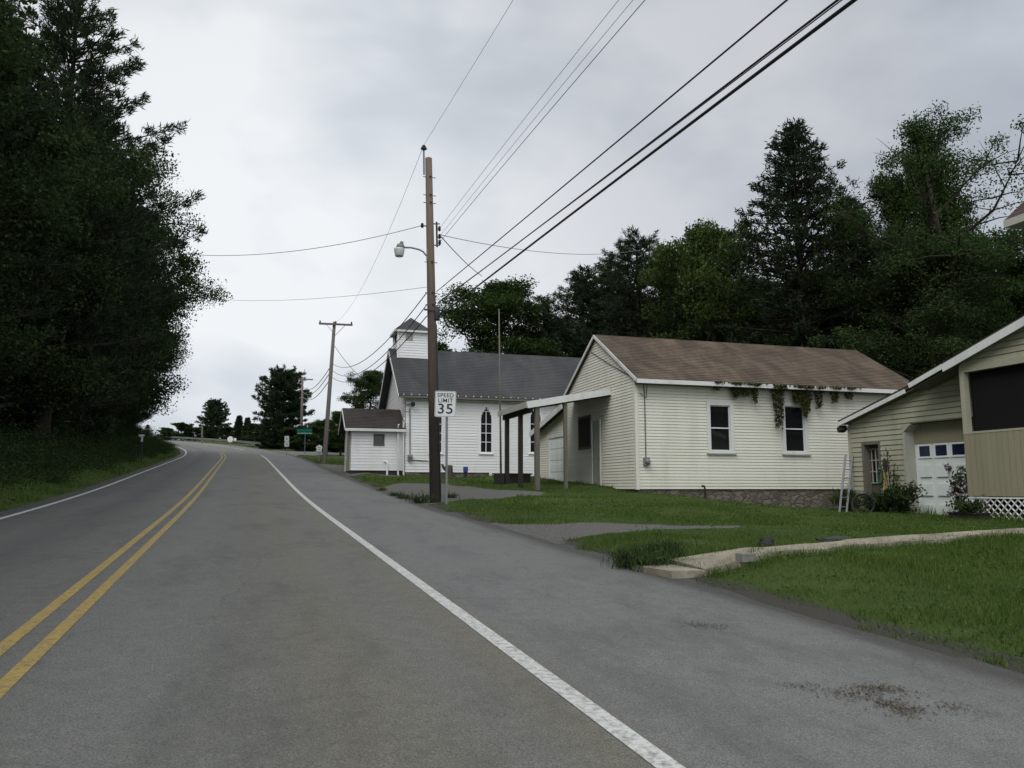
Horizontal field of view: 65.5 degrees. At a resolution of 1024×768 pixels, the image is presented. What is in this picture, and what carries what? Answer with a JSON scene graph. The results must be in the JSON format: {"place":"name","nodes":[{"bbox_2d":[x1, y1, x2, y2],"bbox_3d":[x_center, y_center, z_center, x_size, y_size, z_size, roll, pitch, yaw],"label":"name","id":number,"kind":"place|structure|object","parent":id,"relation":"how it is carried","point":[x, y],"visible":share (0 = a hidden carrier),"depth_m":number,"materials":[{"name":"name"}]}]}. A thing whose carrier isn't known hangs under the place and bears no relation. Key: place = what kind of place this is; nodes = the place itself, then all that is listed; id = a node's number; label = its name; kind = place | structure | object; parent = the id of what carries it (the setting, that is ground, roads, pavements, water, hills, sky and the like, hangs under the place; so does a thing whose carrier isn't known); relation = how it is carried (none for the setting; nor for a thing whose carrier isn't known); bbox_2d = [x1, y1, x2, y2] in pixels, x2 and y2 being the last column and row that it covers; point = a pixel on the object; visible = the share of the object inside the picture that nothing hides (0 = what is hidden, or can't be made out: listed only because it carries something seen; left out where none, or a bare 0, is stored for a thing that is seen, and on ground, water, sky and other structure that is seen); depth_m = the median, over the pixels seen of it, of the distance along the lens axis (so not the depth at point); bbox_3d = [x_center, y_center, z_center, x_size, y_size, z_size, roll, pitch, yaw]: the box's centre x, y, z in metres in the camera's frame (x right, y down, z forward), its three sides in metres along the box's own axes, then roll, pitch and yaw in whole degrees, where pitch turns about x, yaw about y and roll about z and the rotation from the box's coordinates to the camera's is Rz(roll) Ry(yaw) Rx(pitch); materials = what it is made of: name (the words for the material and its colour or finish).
{"place":"outdoors","nodes":[
{"label":"outdoors","id":0,"kind":"place"},
{"bbox_2d":[272,450,344,455],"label":"side road","id":1,"kind":"structure","parent":0,"point":[295,453],"depth_m":86.27,"materials":[{"name":"grey asphalt"}]},
{"bbox_2d":[0,440,1023,767],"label":"road","id":2,"kind":"structure","parent":0,"point":[250,608],"depth_m":5.62,"materials":[{"name":"grey asphalt"}]},
{"bbox_2d":[0,446,186,518],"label":"edge line","id":3,"kind":"object","parent":2,"relation":"on","point":[86,492],"visible":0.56,"depth_m":24.17,"materials":[{"name":"white paint"}]},
{"bbox_2d":[0,453,222,655],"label":"line","id":4,"kind":"object","parent":2,"relation":"on","point":[13,638],"visible":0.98,"depth_m":8.01,"materials":[{"name":"yellow paint"}]},
{"bbox_2d":[0,453,225,698],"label":"line","id":5,"kind":"object","parent":2,"relation":"on","point":[11,678],"visible":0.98,"depth_m":6.63,"materials":[{"name":"yellow paint"}]},
{"bbox_2d":[260,455,685,767],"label":"edge line","id":6,"kind":"object","parent":2,"relation":"on","point":[649,752],"visible":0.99,"depth_m":5.12,"materials":[{"name":"white paint"}]},
{"bbox_2d":[824,680,929,699],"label":"leaf litter","id":7,"kind":"object","parent":2,"relation":"on","point":[877,688],"visible":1,"depth_m":4.85,"materials":[{"name":"brown plant"}]},
{"bbox_2d":[844,695,942,719],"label":"leaf litter","id":8,"kind":"object","parent":2,"relation":"on","point":[900,707],"visible":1,"depth_m":4.53,"materials":[{"name":"brown plant"}]},
{"bbox_2d":[0,440,1023,673],"bbox_3d":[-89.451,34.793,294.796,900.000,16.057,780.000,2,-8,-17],"label":"ground","id":9,"kind":"structure","parent":0,"point":[556,532],"depth_m":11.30,"materials":[{"name":"green plant"}]},
{"bbox_2d":[0,9,32,88],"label":"leafy tree","id":10,"kind":"object","parent":9,"relation":"on","point":[9,46],"visible":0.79,"depth_m":23.07,"materials":[{"name":"green plant"}]},
{"bbox_2d":[0,0,50,63],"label":"leafy tree","id":11,"kind":"object","parent":9,"relation":"on","point":[15,22],"visible":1,"depth_m":17.11,"materials":[{"name":"green plant"}]},
{"bbox_2d":[0,0,87,368],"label":"pine tree","id":12,"kind":"object","parent":9,"relation":"on","point":[13,13],"depth_m":47.74,"materials":[{"name":"green plant"}]},
{"bbox_2d":[2,367,94,440],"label":"leafy tree","id":13,"kind":"object","parent":9,"relation":"on","point":[58,415],"visible":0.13,"depth_m":40.66,"materials":[{"name":"green plant"}]},
{"bbox_2d":[0,0,97,398],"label":"pine tree","id":14,"kind":"object","parent":9,"relation":"on","point":[46,311],"visible":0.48,"depth_m":31.52,"materials":[{"name":"green plant"}]},
{"bbox_2d":[0,26,130,364],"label":"leafy tree","id":15,"kind":"object","parent":9,"relation":"on","point":[25,209],"visible":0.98,"depth_m":25.73,"materials":[{"name":"green plant"}]},
{"bbox_2d":[0,71,179,416],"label":"leafy tree","id":16,"kind":"object","parent":9,"relation":"on","point":[54,386],"visible":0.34,"depth_m":34.84,"materials":[{"name":"green plant"}]},
{"bbox_2d":[0,396,180,501],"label":"undergrowth","id":17,"kind":"object","parent":9,"relation":"on","point":[20,453],"visible":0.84,"depth_m":34.46,"materials":[{"name":"green plant"}]},
{"bbox_2d":[16,96,171,445],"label":"pine tree","id":18,"kind":"object","parent":9,"relation":"on","point":[101,421],"visible":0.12,"depth_m":47.04,"materials":[{"name":"green plant"}]},
{"bbox_2d":[0,0,208,448],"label":"pine tree","id":19,"kind":"object","parent":9,"relation":"on","point":[62,18],"visible":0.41,"depth_m":38.71,"materials":[{"name":"green plant"}]},
{"bbox_2d":[21,147,209,431],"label":"leafy tree","id":20,"kind":"object","parent":9,"relation":"on","point":[184,259],"visible":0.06,"depth_m":50.86,"materials":[{"name":"green plant"}]},
{"bbox_2d":[34,183,226,412],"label":"leafy tree","id":21,"kind":"object","parent":9,"relation":"on","point":[173,307],"visible":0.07,"depth_m":57.26,"materials":[{"name":"green plant"}]},
{"bbox_2d":[115,398,157,435],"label":"leafy tree","id":22,"kind":"object","parent":9,"relation":"on","point":[133,420],"visible":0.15,"depth_m":63.91,"materials":[{"name":"green plant"}]},
{"bbox_2d":[131,305,193,410],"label":"leafy tree","id":23,"kind":"object","parent":9,"relation":"on","point":[167,370],"visible":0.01,"depth_m":71.97,"materials":[{"name":"green plant"}]},
{"bbox_2d":[111,244,232,421],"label":"leafy tree","id":24,"kind":"object","parent":9,"relation":"on","point":[159,364],"visible":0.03,"depth_m":67.36,"materials":[{"name":"green plant"}]},
{"bbox_2d":[161,422,196,440],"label":"leafy tree","id":25,"kind":"object","parent":9,"relation":"on","point":[184,428],"visible":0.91,"depth_m":164.51,"materials":[{"name":"green plant"}]},
{"bbox_2d":[148,435,260,447],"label":"guardrail","id":26,"kind":"object","parent":9,"relation":"on","point":[221,440],"visible":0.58,"depth_m":129.50,"materials":[{"name":"metal"}]},
{"bbox_2d":[194,398,231,440],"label":"pine tree","id":27,"kind":"object","parent":9,"relation":"on","point":[214,416],"visible":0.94,"depth_m":167.39,"materials":[{"name":"green plant"}]},
{"bbox_2d":[216,425,233,441],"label":"bush","id":28,"kind":"object","parent":9,"relation":"on","point":[225,430],"visible":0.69,"depth_m":158.97,"materials":[{"name":"green plant"}]},
{"bbox_2d":[231,415,243,443],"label":"spruce tree","id":29,"kind":"object","parent":9,"relation":"on","point":[238,427],"visible":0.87,"depth_m":149.75,"materials":[{"name":"green plant"}]},
{"bbox_2d":[240,423,259,446],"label":"bush","id":30,"kind":"object","parent":9,"relation":"on","point":[248,435],"visible":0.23,"depth_m":124.29,"materials":[{"name":"green plant"}]},
{"bbox_2d":[251,364,314,447],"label":"pine tree","id":31,"kind":"object","parent":9,"relation":"on","point":[276,407],"visible":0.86,"depth_m":103.26,"materials":[{"name":"green plant"}]},
{"bbox_2d":[276,427,304,450],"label":"bush","id":32,"kind":"object","parent":9,"relation":"on","point":[292,434],"visible":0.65,"depth_m":97.10,"materials":[{"name":"green plant"}]},
{"bbox_2d":[299,377,312,444],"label":"utility pole","id":33,"kind":"object","parent":9,"relation":"on","point":[301,416],"visible":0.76,"depth_m":100.46,"materials":[{"name":"brown wood"}]},
{"bbox_2d":[292,423,333,451],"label":"bush","id":34,"kind":"object","parent":9,"relation":"on","point":[305,439],"visible":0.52,"depth_m":90.84,"materials":[{"name":"green plant"}]},
{"bbox_2d":[310,419,342,453],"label":"leafy tree","id":35,"kind":"object","parent":9,"relation":"on","point":[320,425],"visible":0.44,"depth_m":83.65,"materials":[{"name":"green plant"}]},
{"bbox_2d":[322,411,344,455],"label":"leafy tree","id":36,"kind":"object","parent":9,"relation":"on","point":[335,415],"visible":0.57,"depth_m":79.43,"materials":[{"name":"green plant"}]},
{"bbox_2d":[319,320,352,463],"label":"utility pole","id":37,"kind":"object","parent":9,"relation":"on","point":[326,431],"visible":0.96,"depth_m":56.56,"materials":[{"name":"wood"}]},
{"bbox_2d":[338,370,383,424],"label":"leafy tree","id":38,"kind":"object","parent":9,"relation":"on","point":[370,384],"visible":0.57,"depth_m":61.55,"materials":[{"name":"green plant"}]},
{"bbox_2d":[401,490,439,503],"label":"weed clump","id":39,"kind":"object","parent":9,"relation":"on","point":[423,498],"visible":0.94,"depth_m":23.09,"materials":[{"name":"green plant"}]},
{"bbox_2d":[421,145,441,502],"bbox_3d":[-2.454,-1.822,24.178,0.866,11.521,0.449,-3,-8,20],"label":"utility pole","id":40,"kind":"object","parent":9,"relation":"on","point":[433,312],"visible":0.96,"depth_m":24.02,"materials":[{"name":"brown wood"}]},
{"bbox_2d":[188,226,419,255],"bbox_3d":[-7.679,-4.946,27.744,11.657,1.017,0.020,-5,-9,32],"label":"cable","id":41,"kind":"object","parent":40,"relation":"attached to","point":[305,249],"visible":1,"depth_m":27.29,"materials":[{"name":"rubber"}]},
{"bbox_2d":[394,241,427,259],"bbox_3d":[-3.086,-4.106,24.484,1.079,0.559,0.324,1,-8,-5],"label":"street lamp","id":42,"kind":"object","parent":40,"relation":"attached to","point":[399,248],"visible":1,"depth_m":24.38,"materials":[{"name":"metal"}]},
{"bbox_2d":[442,0,618,224],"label":"cable","id":43,"kind":"object","parent":40,"relation":"attached to","point":[536,103],"visible":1,"depth_m":16.17,"materials":[{"name":"rubber"}]},
{"bbox_2d":[440,0,644,241],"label":"cable","id":44,"kind":"object","parent":40,"relation":"attached to","point":[553,106],"visible":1,"depth_m":15.18,"materials":[{"name":"rubber"}]},
{"bbox_2d":[436,0,787,291],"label":"cable","id":45,"kind":"object","parent":40,"relation":"attached to","point":[731,46],"visible":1,"depth_m":11.25,"materials":[{"name":"black rubber"}]},
{"bbox_2d":[437,0,838,303],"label":"cable","id":46,"kind":"object","parent":40,"relation":"attached to","point":[770,51],"visible":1,"depth_m":9.93,"materials":[{"name":"black rubber"}]},
{"bbox_2d":[438,0,841,301],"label":"cable","id":47,"kind":"object","parent":40,"relation":"attached to","point":[682,119],"visible":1,"depth_m":10.14,"materials":[{"name":"black rubber"}]},
{"bbox_2d":[439,0,856,316],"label":"cable","id":48,"kind":"object","parent":40,"relation":"attached to","point":[800,40],"visible":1,"depth_m":10.24,"materials":[{"name":"black rubber"}]},
{"bbox_2d":[435,391,455,504],"bbox_3d":[-1.902,1.940,22.537,0.610,3.506,0.104,1,-8,-7],"label":"speed limit sign","id":49,"kind":"object","parent":9,"relation":"on","point":[445,403],"visible":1,"depth_m":22.65,"materials":[{"name":"white metal"}]},
{"bbox_2d":[338,318,580,477],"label":"church","id":50,"kind":"structure","parent":9,"relation":"on","point":[389,435],"depth_m":43.41,"materials":[{"name":"white wood"}]},
{"bbox_2d":[373,434,384,445],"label":"window","id":51,"kind":"structure","parent":50,"relation":"in","point":[379,439],"depth_m":41.70,"materials":[{"name":"grey glass"}]},
{"bbox_2d":[479,404,492,453],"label":"window","id":52,"kind":"structure","parent":50,"relation":"in","point":[486,422],"depth_m":43.31,"materials":[{"name":"white paint"}]},
{"bbox_2d":[528,409,541,453],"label":"window","id":53,"kind":"structure","parent":50,"relation":"in","point":[531,417],"depth_m":44.03,"materials":[{"name":"white paint"}]},
{"bbox_2d":[435,273,563,355],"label":"leafy tree","id":54,"kind":"object","parent":9,"relation":"on","point":[507,298],"visible":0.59,"depth_m":61.94,"materials":[{"name":"green plant"}]},
{"bbox_2d":[498,309,501,472],"bbox_3d":[-0.537,0.448,37.759,0.264,8.188,0.217,2,-8,-17],"label":"mast","id":55,"kind":"object","parent":9,"relation":"on","point":[500,396],"visible":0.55,"depth_m":37.70,"materials":[{"name":"grey metal"}]},
{"bbox_2d":[492,473,531,484],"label":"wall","id":56,"kind":"structure","parent":9,"relation":"on","point":[499,478],"depth_m":31.72,"materials":[{"name":"grey stone"}]},
{"bbox_2d":[508,292,571,356],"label":"pine tree","id":57,"kind":"object","parent":9,"relation":"on","point":[553,322],"visible":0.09,"depth_m":68.68,"materials":[{"name":"green plant"}]},
{"bbox_2d":[533,264,626,357],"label":"pine tree","id":58,"kind":"object","parent":9,"relation":"on","point":[580,282],"visible":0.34,"depth_m":64.48,"materials":[{"name":"green plant"}]},
{"bbox_2d":[560,257,655,357],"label":"pine tree","id":59,"kind":"object","parent":9,"relation":"on","point":[603,275],"visible":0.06,"depth_m":66.43,"materials":[{"name":"green plant"}]},
{"bbox_2d":[556,224,706,356],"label":"pine tree","id":60,"kind":"object","parent":9,"relation":"on","point":[632,289],"visible":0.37,"depth_m":60.45,"materials":[{"name":"green plant"}]},
{"bbox_2d":[603,541,682,571],"bbox_3d":[1.642,2.298,10.222,1.037,0.582,0.995,2,-8,-17],"label":"weed clump","id":61,"kind":"object","parent":9,"relation":"on","point":[630,557],"visible":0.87,"depth_m":10.07,"materials":[{"name":"green plant"}]},
{"bbox_2d":[621,530,696,561],"bbox_3d":[1.990,2.262,10.687,1.109,0.577,1.041,2,-8,-17],"label":"weed clump","id":62,"kind":"object","parent":9,"relation":"on","point":[675,546],"visible":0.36,"depth_m":10.58,"materials":[{"name":"green plant"}]},
{"bbox_2d":[622,240,721,337],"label":"pine tree","id":63,"kind":"object","parent":9,"relation":"on","point":[634,300],"visible":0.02,"depth_m":61.97,"materials":[{"name":"green plant"}]},
{"bbox_2d":[498,335,908,508],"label":"cream house","id":64,"kind":"structure","parent":9,"relation":"on","point":[665,417],"depth_m":28.66,"materials":[{"name":"beige wood"}]},
{"bbox_2d":[548,433,563,480],"bbox_3d":[1.965,3.267,34.249,0.095,2.180,2.245,2,-8,-17],"label":"overhead door","id":65,"kind":"structure","parent":64,"relation":"in","point":[555,442],"depth_m":34.43,"materials":[{"name":"paint"}]},
{"bbox_2d":[578,414,590,449],"bbox_3d":[2.878,1.918,31.372,0.075,1.317,1.325,2,-8,-17],"label":"window","id":66,"kind":"structure","parent":64,"relation":"in","point":[584,422],"depth_m":31.37,"materials":[{"name":"black glass"}]},
{"bbox_2d":[591,418,601,484],"bbox_3d":[3.177,2.696,30.141,0.148,2.738,0.871,2,-8,-17],"label":"door","id":67,"kind":"structure","parent":64,"relation":"in","point":[596,463],"depth_m":30.18,"materials":[{"name":"white wood"}]},
{"bbox_2d":[706,400,736,454],"bbox_3d":[7.313,1.529,27.932,1.155,1.880,0.160,2,-8,-17],"label":"window","id":68,"kind":"structure","parent":64,"relation":"in","point":[720,414],"depth_m":27.97,"materials":[{"name":"white glass"}]},
{"bbox_2d":[730,382,759,396],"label":"hanging vine","id":69,"kind":"object","parent":64,"relation":"attached to","point":[745,391],"visible":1,"depth_m":28.06,"materials":[{"name":"green plant"}]},
{"bbox_2d":[771,384,787,429],"bbox_3d":[9.550,0.812,28.367,0.590,1.656,0.343,2,-8,-17],"label":"hanging vine","id":70,"kind":"object","parent":64,"relation":"attached to","point":[779,401],"visible":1,"depth_m":28.40,"materials":[{"name":"green plant"}]},
{"bbox_2d":[781,401,811,455],"bbox_3d":[10.240,1.613,28.810,1.180,1.937,0.160,2,-8,-17],"label":"window","id":71,"kind":"structure","parent":64,"relation":"in","point":[795,436],"depth_m":28.85,"materials":[{"name":"white glass"}]},
{"bbox_2d":[799,385,813,412],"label":"hanging vine","id":72,"kind":"object","parent":64,"relation":"attached to","point":[801,393],"visible":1,"depth_m":28.75,"materials":[{"name":"green plant"}]},
{"bbox_2d":[814,385,826,408],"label":"hanging vine","id":73,"kind":"object","parent":64,"relation":"attached to","point":[818,403],"visible":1,"depth_m":28.93,"materials":[{"name":"green plant"}]},
{"bbox_2d":[637,218,795,344],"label":"leafy tree","id":74,"kind":"object","parent":9,"relation":"on","point":[688,264],"visible":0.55,"depth_m":52.26,"materials":[{"name":"green plant"}]},
{"bbox_2d":[621,271,824,346],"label":"leafy tree","id":75,"kind":"object","parent":9,"relation":"on","point":[759,279],"visible":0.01,"depth_m":62.34,"materials":[{"name":"green plant"}]},
{"bbox_2d":[668,311,817,345],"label":"leafy tree","id":76,"kind":"object","parent":9,"relation":"on","point":[776,341],"visible":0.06,"depth_m":52.24,"materials":[{"name":"green plant"}]},
{"bbox_2d":[503,496,1023,659],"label":"clover","id":77,"kind":"object","parent":9,"relation":"on","point":[942,593],"visible":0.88,"depth_m":11.65,"materials":[{"name":"green plant"}]},
{"bbox_2d":[756,537,774,546],"bbox_3d":[3.636,2.277,11.439,0.308,0.168,0.215,2,-8,-17],"label":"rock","id":78,"kind":"object","parent":9,"relation":"on","point":[764,540],"visible":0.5,"depth_m":11.40,"materials":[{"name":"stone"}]},
{"bbox_2d":[686,117,925,370],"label":"hemlock tree","id":79,"kind":"object","parent":9,"relation":"on","point":[793,191],"visible":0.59,"depth_m":48.04,"materials":[{"name":"green plant"}]},
{"bbox_2d":[788,192,900,359],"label":"hemlock tree","id":80,"kind":"object","parent":9,"relation":"on","point":[869,276],"visible":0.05,"depth_m":50.20,"materials":[{"name":"green plant"}]},
{"bbox_2d":[826,483,863,510],"bbox_3d":[10.420,3.605,24.800,1.150,1.096,1.153,-3,-8,25],"label":"bush","id":81,"kind":"object","parent":9,"relation":"on","point":[852,493],"visible":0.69,"depth_m":24.74,"materials":[{"name":"green plant"}]},
{"bbox_2d":[838,455,853,511],"bbox_3d":[10.370,3.085,24.709,0.219,1.794,0.983,-7,-10,41],"label":"ladder","id":82,"kind":"object","parent":9,"relation":"on","point":[849,482],"visible":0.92,"depth_m":24.71,"materials":[{"name":"metal"}]},
{"bbox_2d":[851,493,875,512],"bbox_3d":[10.122,3.464,22.944,0.666,0.639,0.241,-6,-9,37],"label":"bicycle wheel","id":83,"kind":"object","parent":9,"relation":"on","point":[863,503],"visible":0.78,"depth_m":22.99,"materials":[{"name":"rubber"}]},
{"bbox_2d":[857,491,894,512],"bbox_3d":[10.587,3.509,23.102,1.190,0.839,1.426,2,-8,-17],"label":"bush","id":84,"kind":"object","parent":9,"relation":"on","point":[879,507],"visible":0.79,"depth_m":22.87,"materials":[{"name":"green plant"}]},
{"bbox_2d":[795,170,992,375],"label":"bare branched tree","id":85,"kind":"object","parent":9,"relation":"on","point":[881,192],"visible":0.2,"depth_m":46.10,"materials":[{"name":"green plant"}]},
{"bbox_2d":[776,219,1015,366],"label":"leafy tree","id":86,"kind":"object","parent":9,"relation":"on","point":[924,333],"depth_m":48.60,"materials":[{"name":"green plant"}]},
{"bbox_2d":[872,478,927,513],"bbox_3d":[10.918,3.178,22.254,1.445,1.112,1.244,6,-10,-38],"label":"bush","id":87,"kind":"object","parent":9,"relation":"on","point":[899,497],"visible":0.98,"depth_m":22.19,"materials":[{"name":"green plant"}]},
{"bbox_2d":[805,222,1023,380],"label":"leafy tree","id":88,"kind":"object","parent":9,"relation":"on","point":[904,281],"visible":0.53,"depth_m":40.70,"materials":[{"name":"green plant"}]},
{"bbox_2d":[816,99,1023,377],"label":"leafy tree","id":89,"kind":"object","parent":9,"relation":"on","point":[927,144],"visible":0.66,"depth_m":41.32,"materials":[{"name":"green plant"}]},
{"bbox_2d":[837,201,1023,521],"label":"tan house","id":90,"kind":"structure","parent":9,"relation":"on","point":[964,407],"depth_m":21.35,"materials":[{"name":"beige wood"}]},
{"bbox_2d":[861,441,882,510],"bbox_3d":[11.127,2.959,24.312,0.300,2.392,0.802,2,-8,-17],"label":"entry door","id":91,"kind":"structure","parent":90,"relation":"in","point":[871,458],"depth_m":24.57,"materials":[{"name":"white wood"}]},
{"bbox_2d":[880,448,901,509],"bbox_3d":[11.126,2.826,23.338,0.539,2.095,0.450,-1,-8,4],"label":"climbing plant","id":92,"kind":"object","parent":90,"relation":"attached to","point":[884,471],"visible":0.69,"depth_m":23.36,"materials":[{"name":"green plant"}]},
{"bbox_2d":[915,441,988,514],"bbox_3d":[12.057,2.714,21.833,0.156,2.230,2.720,2,-8,-17],"label":"garage door","id":93,"kind":"structure","parent":90,"relation":"in","point":[933,476],"depth_m":22.29,"materials":[{"name":"paint"}]},
{"bbox_2d":[861,150,1012,380],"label":"leafy tree","id":94,"kind":"object","parent":9,"relation":"on","point":[903,225],"visible":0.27,"depth_m":44.60,"materials":[{"name":"green plant"}]},
{"bbox_2d":[942,463,973,511],"bbox_3d":[11.547,2.782,20.577,0.676,1.487,0.753,2,-8,-17],"label":"flowering bush","id":95,"kind":"object","parent":9,"relation":"on","point":[955,489],"visible":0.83,"depth_m":20.50,"materials":[{"name":"green plant"}]},
{"bbox_2d":[946,512,991,520],"bbox_3d":[11.284,3.276,19.655,0.370,0.202,1.000,2,-8,-17],"label":"planter","id":96,"kind":"object","parent":9,"relation":"on","point":[969,515],"visible":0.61,"depth_m":19.45,"materials":[{"name":"brown wood"}]},
{"bbox_2d":[945,494,991,515],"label":"planter plants","id":97,"kind":"object","parent":96,"relation":"in","point":[976,505],"visible":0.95,"depth_m":19.50,"materials":[{"name":"green plant"}]},
{"bbox_2d":[974,228,1023,339],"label":"leafy tree","id":98,"kind":"object","parent":9,"relation":"on","point":[1020,270],"visible":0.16,"depth_m":46.53,"materials":[{"name":"green plant"}]},
{"bbox_2d":[5,0,1023,439],"label":"sky","id":99,"kind":"structure","parent":0,"point":[310,121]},
{"bbox_2d":[632,564,705,578],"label":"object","id":100,"kind":"structure","parent":0,"point":[671,571],"depth_m":9.51,"materials":[{"name":"concrete"}]},
{"bbox_2d":[669,528,1023,574],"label":"path","id":101,"kind":"structure","parent":0,"point":[708,559],"depth_m":10.81,"materials":[{"name":"concrete"}]},
{"bbox_2d":[735,553,755,561],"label":"concrete block","id":102,"kind":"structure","parent":101,"relation":"on","point":[744,557],"depth_m":9.59,"materials":[{"name":"grey concrete"}]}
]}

